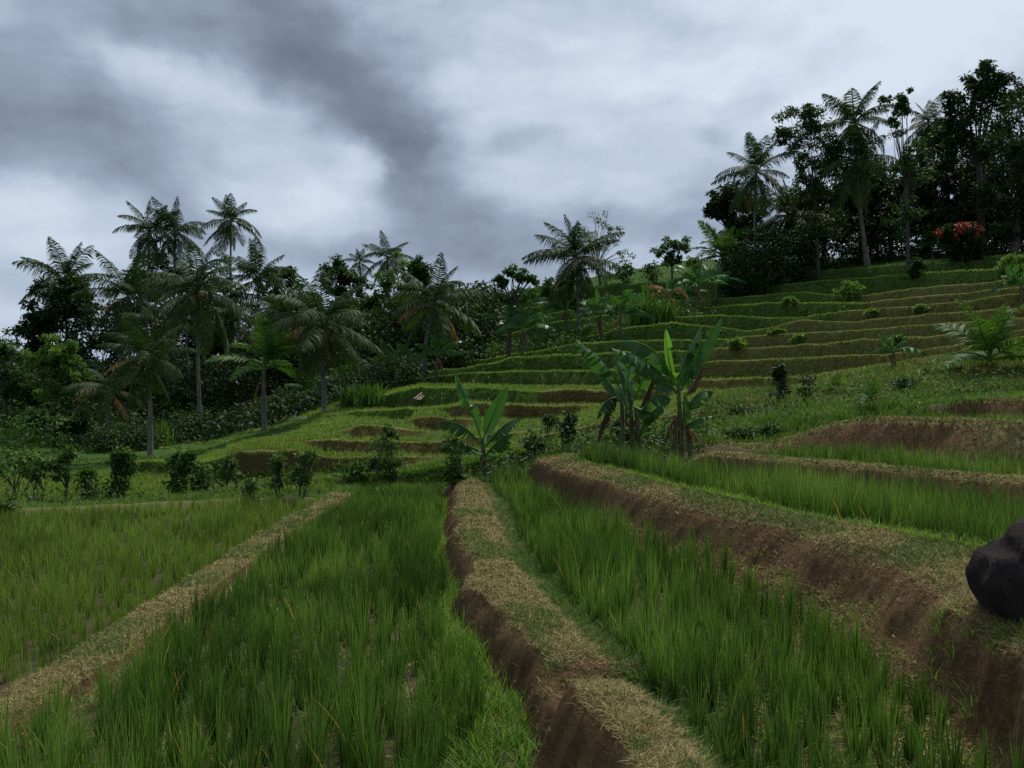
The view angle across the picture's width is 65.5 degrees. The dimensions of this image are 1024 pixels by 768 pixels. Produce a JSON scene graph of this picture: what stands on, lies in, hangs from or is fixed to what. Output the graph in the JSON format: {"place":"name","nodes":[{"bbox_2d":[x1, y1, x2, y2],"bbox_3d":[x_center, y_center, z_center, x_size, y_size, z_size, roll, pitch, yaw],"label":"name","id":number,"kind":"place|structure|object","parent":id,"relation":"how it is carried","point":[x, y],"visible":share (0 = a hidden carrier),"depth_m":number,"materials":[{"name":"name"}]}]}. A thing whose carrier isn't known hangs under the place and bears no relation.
{"place":"outdoors","nodes":[
{"label":"outdoors","id":0,"kind":"place"},
{"bbox_2d":[385,494,541,767],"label":"bright grass","id":1,"kind":"structure","parent":0,"point":[519,738],"depth_m":4.72,"materials":[{"name":"green plant"}]},
{"bbox_2d":[0,402,1018,767],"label":"ground","id":2,"kind":"structure","parent":0,"point":[290,500],"depth_m":6.30,"materials":[{"name":"green plant"}]},
{"bbox_2d":[0,491,318,694],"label":"rice plants","id":3,"kind":"object","parent":2,"relation":"on","point":[216,525],"visible":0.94,"depth_m":9.66,"materials":[{"name":"green plant"}]},
{"bbox_2d":[0,489,355,751],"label":"earth bund","id":4,"kind":"structure","parent":2,"relation":"on","point":[77,661],"depth_m":6.15,"materials":[{"name":"soil"}]},
{"bbox_2d":[0,479,497,767],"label":"rice plants","id":5,"kind":"object","parent":2,"relation":"on","point":[322,541],"visible":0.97,"depth_m":5.13,"materials":[{"name":"green plant"}]},
{"bbox_2d":[266,450,296,497],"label":"shrub","id":6,"kind":"object","parent":2,"relation":"on","point":[277,469],"visible":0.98,"depth_m":14.67,"materials":[{"name":"green plant"}]},
{"bbox_2d":[287,448,319,498],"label":"shrub","id":7,"kind":"object","parent":2,"relation":"on","point":[305,477],"visible":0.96,"depth_m":14.74,"materials":[{"name":"green plant"}]},
{"bbox_2d":[21,512,974,767],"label":"straw litter","id":8,"kind":"object","parent":2,"relation":"on","point":[666,681],"visible":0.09,"depth_m":4.51,"materials":[{"name":"beige plant"}]},
{"bbox_2d":[17,501,994,767],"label":"paddy weeds","id":9,"kind":"object","parent":2,"relation":"on","point":[407,691],"visible":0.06,"depth_m":4.88,"materials":[{"name":"green plant"}]},
{"bbox_2d":[442,476,723,767],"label":"earth bund","id":10,"kind":"structure","parent":2,"relation":"on","point":[589,712],"depth_m":5.07,"materials":[{"name":"soil"}]},
{"bbox_2d":[439,430,469,486],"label":"shrub","id":11,"kind":"object","parent":10,"relation":"on","point":[452,475],"visible":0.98,"depth_m":13.98,"materials":[{"name":"green plant"}]},
{"bbox_2d":[483,482,772,767],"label":"grass","id":12,"kind":"structure","parent":10,"relation":"on","point":[614,640],"depth_m":5.43,"materials":[{"name":"green plant"}]},
{"bbox_2d":[611,318,721,459],"bbox_3d":[2.559,0.160,13.324,1.911,2.535,1.023,0,0,0],"label":"banana plant","id":13,"kind":"object","parent":2,"relation":"on","point":[647,371],"visible":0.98,"depth_m":13.33,"materials":[{"name":"green plant"}]},
{"bbox_2d":[721,422,785,438],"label":"shrub","id":14,"kind":"object","parent":2,"relation":"on","point":[766,429],"visible":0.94,"depth_m":14.67,"materials":[{"name":"green plant"}]},
{"bbox_2d":[490,460,1023,767],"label":"rice plants","id":15,"kind":"object","parent":2,"relation":"on","point":[562,523],"visible":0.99,"depth_m":4.91,"materials":[{"name":"green plant"}]},
{"bbox_2d":[493,452,1023,767],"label":"terrace bank","id":16,"kind":"structure","parent":2,"relation":"on","point":[901,578],"depth_m":5.87,"materials":[{"name":"soil"}]},
{"bbox_2d":[920,596,1023,723],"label":"grass tufts","id":17,"kind":"object","parent":16,"relation":"on","point":[968,630],"visible":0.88,"depth_m":4.29,"materials":[{"name":"green plant"}]},
{"bbox_2d":[965,517,1023,624],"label":"boulder","id":18,"kind":"object","parent":16,"relation":"on","point":[994,571],"visible":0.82,"depth_m":4.25,"materials":[{"name":"black stone"}]},
{"bbox_2d":[564,451,994,548],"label":"grass","id":19,"kind":"structure","parent":2,"relation":"on","point":[713,491],"depth_m":7.93,"materials":[{"name":"green plant"}]},
{"bbox_2d":[578,438,1023,544],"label":"rice plants","id":20,"kind":"object","parent":2,"relation":"on","point":[930,510],"visible":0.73,"depth_m":7.97,"materials":[{"name":"green plant"}]},
{"bbox_2d":[628,449,1023,512],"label":"earth bund","id":21,"kind":"structure","parent":2,"relation":"on","point":[1011,481],"depth_m":9.06,"materials":[{"name":"soil"}]},
{"bbox_2d":[575,340,670,456],"bbox_3d":[1.939,0.365,13.750,1.619,2.257,0.826,0,0,13],"label":"banana plant","id":22,"kind":"object","parent":21,"relation":"on","point":[597,365],"visible":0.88,"depth_m":13.76,"materials":[{"name":"green plant"}]},
{"bbox_2d":[688,438,1023,476],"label":"rice plants","id":23,"kind":"object","parent":2,"relation":"on","point":[920,459],"visible":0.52,"depth_m":10.19,"materials":[{"name":"green plant"}]},
{"bbox_2d":[706,414,1023,466],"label":"terrace bank","id":24,"kind":"structure","parent":2,"relation":"on","point":[967,435],"depth_m":11.28,"materials":[{"name":"soil"}]},
{"bbox_2d":[776,404,1023,435],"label":"rice plants","id":25,"kind":"object","parent":2,"relation":"on","point":[970,415],"visible":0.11,"depth_m":14.76,"materials":[{"name":"green plant"}]},
{"bbox_2d":[937,396,1023,417],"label":"terrace bank","id":26,"kind":"structure","parent":2,"relation":"on","point":[1013,405],"depth_m":14.24,"materials":[{"name":"soil"}]},
{"bbox_2d":[0,250,1023,503],"bbox_3d":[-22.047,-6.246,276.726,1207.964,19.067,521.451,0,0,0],"label":"terraced hillside","id":27,"kind":"structure","parent":0,"point":[566,377],"depth_m":33.31,"materials":[{"name":"green plant"}]},
{"bbox_2d":[0,445,42,500],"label":"shrub","id":28,"kind":"object","parent":27,"relation":"on","point":[8,463],"visible":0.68,"depth_m":19.05,"materials":[{"name":"green plant"}]},
{"bbox_2d":[0,335,49,442],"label":"broadleaf tree","id":29,"kind":"object","parent":27,"relation":"on","point":[14,376],"visible":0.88,"depth_m":41.61,"materials":[{"name":"green plant"}]},
{"bbox_2d":[8,451,62,501],"bbox_3d":[-11.254,2.356,18.882,1.084,1.554,0.972,0,0,0],"label":"shrub","id":30,"kind":"object","parent":27,"relation":"on","point":[39,465],"visible":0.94,"depth_m":18.85,"materials":[{"name":"green plant"}]},
{"bbox_2d":[9,271,104,356],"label":"broadleaf tree","id":31,"kind":"object","parent":27,"relation":"on","point":[62,310],"visible":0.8,"depth_m":61.47,"materials":[{"name":"green plant"}]},
{"bbox_2d":[17,333,96,441],"bbox_3d":[-22.923,0.340,39.937,3.706,5.862,2.094,0,0,14],"label":"broadleaf tree","id":32,"kind":"object","parent":27,"relation":"on","point":[61,375],"visible":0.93,"depth_m":39.75,"materials":[{"name":"green plant"}]},
{"bbox_2d":[22,405,93,444],"bbox_3d":[-20.528,1.996,36.036,3.342,2.179,1.682,0,0,0],"label":"shrub","id":33,"kind":"object","parent":27,"relation":"on","point":[81,419],"visible":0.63,"depth_m":35.70,"materials":[{"name":"green plant"}]},
{"bbox_2d":[12,236,114,385],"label":"coconut palm","id":34,"kind":"object","parent":27,"relation":"on","point":[68,266],"visible":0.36,"depth_m":65.29,"materials":[{"name":"green plant"}]},
{"bbox_2d":[48,443,82,499],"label":"shrub","id":35,"kind":"object","parent":27,"relation":"on","point":[64,456],"visible":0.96,"depth_m":19.18,"materials":[{"name":"green plant"}]},
{"bbox_2d":[72,464,103,499],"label":"shrub","id":36,"kind":"object","parent":27,"relation":"on","point":[86,473],"visible":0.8,"depth_m":18.96,"materials":[{"name":"green plant"}]},
{"bbox_2d":[59,351,145,430],"bbox_3d":[-17.278,0.931,34.289,3.333,4.751,3.625,0,0,0],"label":"coconut palm","id":37,"kind":"object","parent":27,"relation":"on","point":[95,388],"visible":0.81,"depth_m":34.20,"materials":[{"name":"green plant"}]},
{"bbox_2d":[63,298,142,413],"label":"broadleaf tree","id":38,"kind":"object","parent":27,"relation":"on","point":[90,344],"visible":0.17,"depth_m":59.17,"materials":[{"name":"green plant"}]},
{"bbox_2d":[0,403,223,455],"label":"undergrowth","id":39,"kind":"object","parent":27,"relation":"on","point":[25,435],"visible":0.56,"depth_m":34.13,"materials":[{"name":"green plant"}]},
{"bbox_2d":[99,442,139,497],"bbox_3d":[-9.384,2.216,19.166,0.957,1.673,0.821,0,0,0],"label":"shrub","id":40,"kind":"object","parent":27,"relation":"on","point":[123,465],"visible":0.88,"depth_m":19.06,"materials":[{"name":"green plant"}]},
{"bbox_2d":[77,419,171,452],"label":"undergrowth","id":41,"kind":"object","parent":27,"relation":"on","point":[113,438],"visible":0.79,"depth_m":32.59,"materials":[{"name":"green plant"}]},
{"bbox_2d":[70,247,179,422],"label":"coconut palm","id":42,"kind":"object","parent":27,"relation":"on","point":[124,305],"visible":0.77,"depth_m":51.43,"materials":[{"name":"green plant"}]},
{"bbox_2d":[95,315,198,455],"bbox_3d":[-12.995,0.286,28.735,3.365,5.602,3.265,0,0,0],"label":"coconut palm","id":43,"kind":"object","parent":27,"relation":"on","point":[143,347],"visible":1,"depth_m":28.51,"materials":[{"name":"green plant"}]},
{"bbox_2d":[112,199,186,414],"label":"coconut palm","id":44,"kind":"object","parent":27,"relation":"on","point":[141,241],"visible":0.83,"depth_m":59.72,"materials":[{"name":"green plant"}]},
{"bbox_2d":[119,307,199,415],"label":"coconut palm","id":45,"kind":"object","parent":27,"relation":"on","point":[160,333],"visible":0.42,"depth_m":49.60,"materials":[{"name":"green plant"}]},
{"bbox_2d":[118,251,207,355],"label":"broadleaf tree","id":46,"kind":"object","parent":27,"relation":"on","point":[164,267],"visible":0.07,"depth_m":65.62,"materials":[{"name":"green plant"}]},
{"bbox_2d":[0,419,335,505],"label":"rice plants","id":47,"kind":"object","parent":27,"relation":"on","point":[256,443],"visible":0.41,"depth_m":21.12,"materials":[{"name":"green plant"}]},
{"bbox_2d":[139,196,207,402],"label":"coconut palm","id":48,"kind":"object","parent":27,"relation":"on","point":[175,243],"visible":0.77,"depth_m":60.51,"materials":[{"name":"green plant"}]},
{"bbox_2d":[160,446,199,494],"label":"shrub","id":49,"kind":"object","parent":27,"relation":"on","point":[182,459],"visible":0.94,"depth_m":18.84,"materials":[{"name":"green plant"}]},
{"bbox_2d":[132,242,253,440],"bbox_3d":[-15.591,-1.874,40.178,5.725,10.498,5.540,0,0,38],"label":"coconut palm","id":50,"kind":"object","parent":27,"relation":"on","point":[197,309],"visible":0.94,"depth_m":39.93,"materials":[{"name":"green plant"}]},
{"bbox_2d":[159,294,238,382],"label":"broadleaf tree","id":51,"kind":"object","parent":27,"relation":"on","point":[217,349],"visible":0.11,"depth_m":63.73,"materials":[{"name":"green plant"}]},
{"bbox_2d":[201,193,261,384],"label":"coconut palm","id":52,"kind":"object","parent":27,"relation":"on","point":[232,213],"visible":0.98,"depth_m":73.60,"materials":[{"name":"green plant"}]},
{"bbox_2d":[201,262,264,363],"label":"coconut palm","id":53,"kind":"object","parent":27,"relation":"on","point":[239,302],"visible":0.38,"depth_m":56.08,"materials":[{"name":"green plant"}]},
{"bbox_2d":[207,300,261,407],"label":"coconut palm","id":54,"kind":"object","parent":27,"relation":"on","point":[243,332],"visible":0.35,"depth_m":49.81,"materials":[{"name":"green plant"}]},
{"bbox_2d":[0,277,507,439],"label":"undergrowth","id":55,"kind":"object","parent":27,"relation":"on","point":[220,393],"visible":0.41,"depth_m":47.07,"materials":[{"name":"green plant"}]},
{"bbox_2d":[216,236,297,392],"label":"coconut palm","id":56,"kind":"object","parent":27,"relation":"on","point":[242,267],"visible":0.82,"depth_m":57.70,"materials":[{"name":"green plant"}]},
{"bbox_2d":[204,313,316,431],"bbox_3d":[-9.216,-0.145,30.142,3.665,4.886,3.777,0,0,16],"label":"coconut palm","id":57,"kind":"object","parent":27,"relation":"on","point":[269,351],"visible":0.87,"depth_m":29.93,"materials":[{"name":"green plant"}]},
{"bbox_2d":[233,265,323,358],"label":"broadleaf tree","id":58,"kind":"object","parent":27,"relation":"on","point":[290,283],"visible":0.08,"depth_m":61.57,"materials":[{"name":"green plant"}]},
{"bbox_2d":[135,350,432,444],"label":"undergrowth","id":59,"kind":"object","parent":27,"relation":"on","point":[283,406],"visible":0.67,"depth_m":35.97,"materials":[{"name":"green plant"}]},
{"bbox_2d":[260,267,384,410],"bbox_3d":[-6.975,-1.479,29.605,4.690,6.080,4.489,0,0,35],"label":"coconut palm","id":60,"kind":"object","parent":27,"relation":"on","point":[315,332],"visible":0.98,"depth_m":29.61,"materials":[{"name":"green plant"}]},
{"bbox_2d":[319,253,383,320],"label":"broadleaf tree","id":61,"kind":"object","parent":27,"relation":"on","point":[345,277],"visible":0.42,"depth_m":61.46,"materials":[{"name":"green plant"}]},
{"bbox_2d":[365,421,408,481],"bbox_3d":[-2.668,1.549,16.998,0.972,1.546,0.752,0,0,0],"label":"shrub","id":62,"kind":"object","parent":27,"relation":"on","point":[377,463],"visible":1,"depth_m":16.86,"materials":[{"name":"green plant"}]},
{"bbox_2d":[362,230,413,282],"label":"coconut palm","id":63,"kind":"object","parent":27,"relation":"on","point":[386,263],"visible":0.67,"depth_m":91.72,"materials":[{"name":"green plant"}]},
{"bbox_2d":[372,250,411,319],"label":"broadleaf tree","id":64,"kind":"object","parent":27,"relation":"on","point":[385,285],"visible":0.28,"depth_m":57.73,"materials":[{"name":"green plant"}]},
{"bbox_2d":[400,254,435,338],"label":"broadleaf tree","id":65,"kind":"object","parent":27,"relation":"on","point":[419,270],"visible":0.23,"depth_m":51.67,"materials":[{"name":"green plant"}]},
{"bbox_2d":[407,331,462,383],"bbox_3d":[-3.257,-1.130,33.864,2.324,2.336,1.289,0,0,0],"label":"banana plant","id":66,"kind":"object","parent":27,"relation":"on","point":[436,344],"visible":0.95,"depth_m":33.91,"materials":[{"name":"green plant"}]},
{"bbox_2d":[390,252,489,382],"bbox_3d":[-3.228,-2.500,34.122,4.566,6.100,4.543,0,0,0],"label":"coconut palm","id":67,"kind":"object","parent":27,"relation":"on","point":[437,292],"visible":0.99,"depth_m":34.03,"materials":[{"name":"green plant"}]},
{"bbox_2d":[440,374,520,477],"bbox_3d":[-0.645,0.936,16.689,1.655,2.300,1.073,0,0,0],"label":"banana plant","id":68,"kind":"object","parent":27,"relation":"on","point":[493,414],"visible":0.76,"depth_m":16.54,"materials":[{"name":"green plant"}]},
{"bbox_2d":[0,267,1022,504],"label":"edge grass","id":69,"kind":"structure","parent":27,"relation":"on","point":[324,414],"depth_m":32.59,"materials":[{"name":"green plant"}]},
{"bbox_2d":[0,363,1023,505],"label":"undergrowth","id":70,"kind":"object","parent":27,"relation":"on","point":[609,436],"visible":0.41,"depth_m":15.61,"materials":[{"name":"green plant"}]},
{"bbox_2d":[1,381,1023,507],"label":"weeds","id":71,"kind":"object","parent":27,"relation":"on","point":[772,417],"visible":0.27,"depth_m":15.63,"materials":[{"name":"green plant"}]},
{"bbox_2d":[490,263,540,358],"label":"broadleaf tree","id":72,"kind":"object","parent":27,"relation":"on","point":[521,276],"visible":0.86,"depth_m":43.27,"materials":[{"name":"green plant"}]},
{"bbox_2d":[494,302,555,356],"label":"banana plant","id":73,"kind":"object","parent":27,"relation":"on","point":[532,321],"visible":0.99,"depth_m":42.46,"materials":[{"name":"green plant"}]},
{"bbox_2d":[522,214,626,334],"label":"coconut palm","id":74,"kind":"object","parent":27,"relation":"on","point":[575,267],"visible":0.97,"depth_m":50.19,"materials":[{"name":"green plant"}]},
{"bbox_2d":[543,210,635,286],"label":"broadleaf tree","id":75,"kind":"object","parent":27,"relation":"on","point":[548,281],"visible":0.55,"depth_m":77.88,"materials":[{"name":"green plant"}]},
{"bbox_2d":[480,292,728,357],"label":"undergrowth","id":76,"kind":"object","parent":27,"relation":"on","point":[552,341],"visible":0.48,"depth_m":47.38,"materials":[{"name":"green plant"}]},
{"bbox_2d":[214,278,1023,478],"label":"mown stubble","id":77,"kind":"object","parent":27,"relation":"on","point":[399,427],"visible":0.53,"depth_m":25.53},
{"bbox_2d":[588,289,653,337],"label":"banana plant","id":78,"kind":"object","parent":27,"relation":"on","point":[627,294],"visible":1,"depth_m":44.15,"materials":[{"name":"green plant"}]},
{"bbox_2d":[625,289,664,325],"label":"tall grass clump","id":79,"kind":"object","parent":27,"relation":"on","point":[637,320],"visible":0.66,"depth_m":47.89,"materials":[{"name":"green plant"}]},
{"bbox_2d":[300,296,1022,488],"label":"rice plants","id":80,"kind":"object","parent":27,"relation":"on","point":[338,424],"visible":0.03,"depth_m":22.83,"materials":[{"name":"green plant"}]},
{"bbox_2d":[649,235,691,288],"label":"broadleaf tree","id":81,"kind":"object","parent":27,"relation":"on","point":[670,260],"visible":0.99,"depth_m":65.83,"materials":[{"name":"green plant"}]},
{"bbox_2d":[670,262,728,310],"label":"banana plant","id":82,"kind":"object","parent":27,"relation":"on","point":[687,275],"visible":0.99,"depth_m":52.81,"materials":[{"name":"green plant"}]},
{"bbox_2d":[685,220,755,295],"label":"coconut palm","id":83,"kind":"object","parent":27,"relation":"on","point":[728,240],"visible":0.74,"depth_m":59.91,"materials":[{"name":"green plant"}]},
{"bbox_2d":[701,178,769,252],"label":"broadleaf tree","id":84,"kind":"object","parent":27,"relation":"on","point":[717,207],"visible":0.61,"depth_m":65.50,"materials":[{"name":"green plant"}]},
{"bbox_2d":[711,132,798,271],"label":"coconut palm","id":85,"kind":"object","parent":27,"relation":"on","point":[757,163],"visible":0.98,"depth_m":59.59,"materials":[{"name":"green plant"}]},
{"bbox_2d":[508,280,1023,445],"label":"mown straw","id":86,"kind":"object","parent":27,"relation":"on","point":[808,350],"visible":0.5,"depth_m":29.51,"materials":[{"name":"brown plant"}]},
{"bbox_2d":[769,361,791,407],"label":"shrub","id":87,"kind":"object","parent":27,"relation":"on","point":[778,374],"visible":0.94,"depth_m":18.65,"materials":[{"name":"green plant"}]},
{"bbox_2d":[744,177,836,268],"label":"coconut palm","id":88,"kind":"object","parent":27,"relation":"on","point":[785,207],"visible":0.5,"depth_m":62.15,"materials":[{"name":"green plant"}]},
{"bbox_2d":[769,102,850,277],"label":"broadleaf tree","id":89,"kind":"object","parent":27,"relation":"on","point":[811,125],"visible":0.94,"depth_m":57.76,"materials":[{"name":"green plant"}]},
{"bbox_2d":[781,179,864,264],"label":"broadleaf tree","id":90,"kind":"object","parent":27,"relation":"on","point":[826,201],"visible":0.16,"depth_m":63.44,"materials":[{"name":"green plant"}]},
{"bbox_2d":[806,81,891,265],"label":"coconut palm","id":91,"kind":"object","parent":27,"relation":"on","point":[848,111],"visible":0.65,"depth_m":57.46,"materials":[{"name":"green plant"}]},
{"bbox_2d":[804,117,899,265],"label":"coconut palm","id":92,"kind":"object","parent":27,"relation":"on","point":[852,181],"visible":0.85,"depth_m":56.44,"materials":[{"name":"green plant"}]},
{"bbox_2d":[690,346,1023,422],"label":"slope weeds","id":93,"kind":"object","parent":27,"relation":"on","point":[830,402],"visible":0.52,"depth_m":20.01,"materials":[{"name":"green plant"}]},
{"bbox_2d":[700,346,1023,425],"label":"slope straw","id":94,"kind":"object","parent":27,"relation":"on","point":[978,366],"visible":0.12,"depth_m":20.97,"materials":[{"name":"plant"}]},
{"bbox_2d":[713,196,1023,298],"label":"undergrowth","id":95,"kind":"object","parent":27,"relation":"on","point":[777,260],"visible":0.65,"depth_m":58.81,"materials":[{"name":"green plant"}]},
{"bbox_2d":[839,164,934,259],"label":"broadleaf tree","id":96,"kind":"object","parent":27,"relation":"on","point":[878,189],"visible":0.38,"depth_m":61.37,"materials":[{"name":"green plant"}]},
{"bbox_2d":[869,334,927,368],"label":"banana plant","id":97,"kind":"object","parent":27,"relation":"on","point":[885,342],"visible":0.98,"depth_m":23.57,"materials":[{"name":"green plant"}]},
{"bbox_2d":[876,87,937,265],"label":"broadleaf tree","id":98,"kind":"object","parent":27,"relation":"on","point":[902,105],"visible":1,"depth_m":53.73,"materials":[{"name":"green plant"}]},
{"bbox_2d":[899,93,955,246],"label":"coconut palm","id":99,"kind":"object","parent":27,"relation":"on","point":[926,127],"visible":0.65,"depth_m":65.81,"materials":[{"name":"green plant"}]},
{"bbox_2d":[897,148,1023,243],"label":"broadleaf tree","id":100,"kind":"object","parent":27,"relation":"on","point":[946,182],"visible":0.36,"depth_m":61.24,"materials":[{"name":"green plant"}]},
{"bbox_2d":[932,221,994,263],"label":"flowering bush","id":101,"kind":"object","parent":27,"relation":"on","point":[958,240],"visible":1,"depth_m":51.69,"materials":[{"name":"green plant"}]},
{"bbox_2d":[922,298,1023,371],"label":"coconut palm","id":102,"kind":"object","parent":27,"relation":"on","point":[987,339],"visible":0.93,"depth_m":20.95,"materials":[{"name":"green plant"}]},
{"bbox_2d":[924,59,1023,254],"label":"broadleaf tree","id":103,"kind":"object","parent":27,"relation":"on","point":[984,89],"visible":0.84,"depth_m":59.49,"materials":[{"name":"green plant"}]},
{"bbox_2d":[968,83,1023,256],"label":"broadleaf tree","id":104,"kind":"object","parent":27,"relation":"on","point":[1014,148],"visible":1,"depth_m":53.84,"materials":[{"name":"green plant"}]},
{"bbox_2d":[0,0,1023,368],"label":"sky","id":105,"kind":"structure","parent":0,"point":[457,129],"materials":[{"name":"grey"}]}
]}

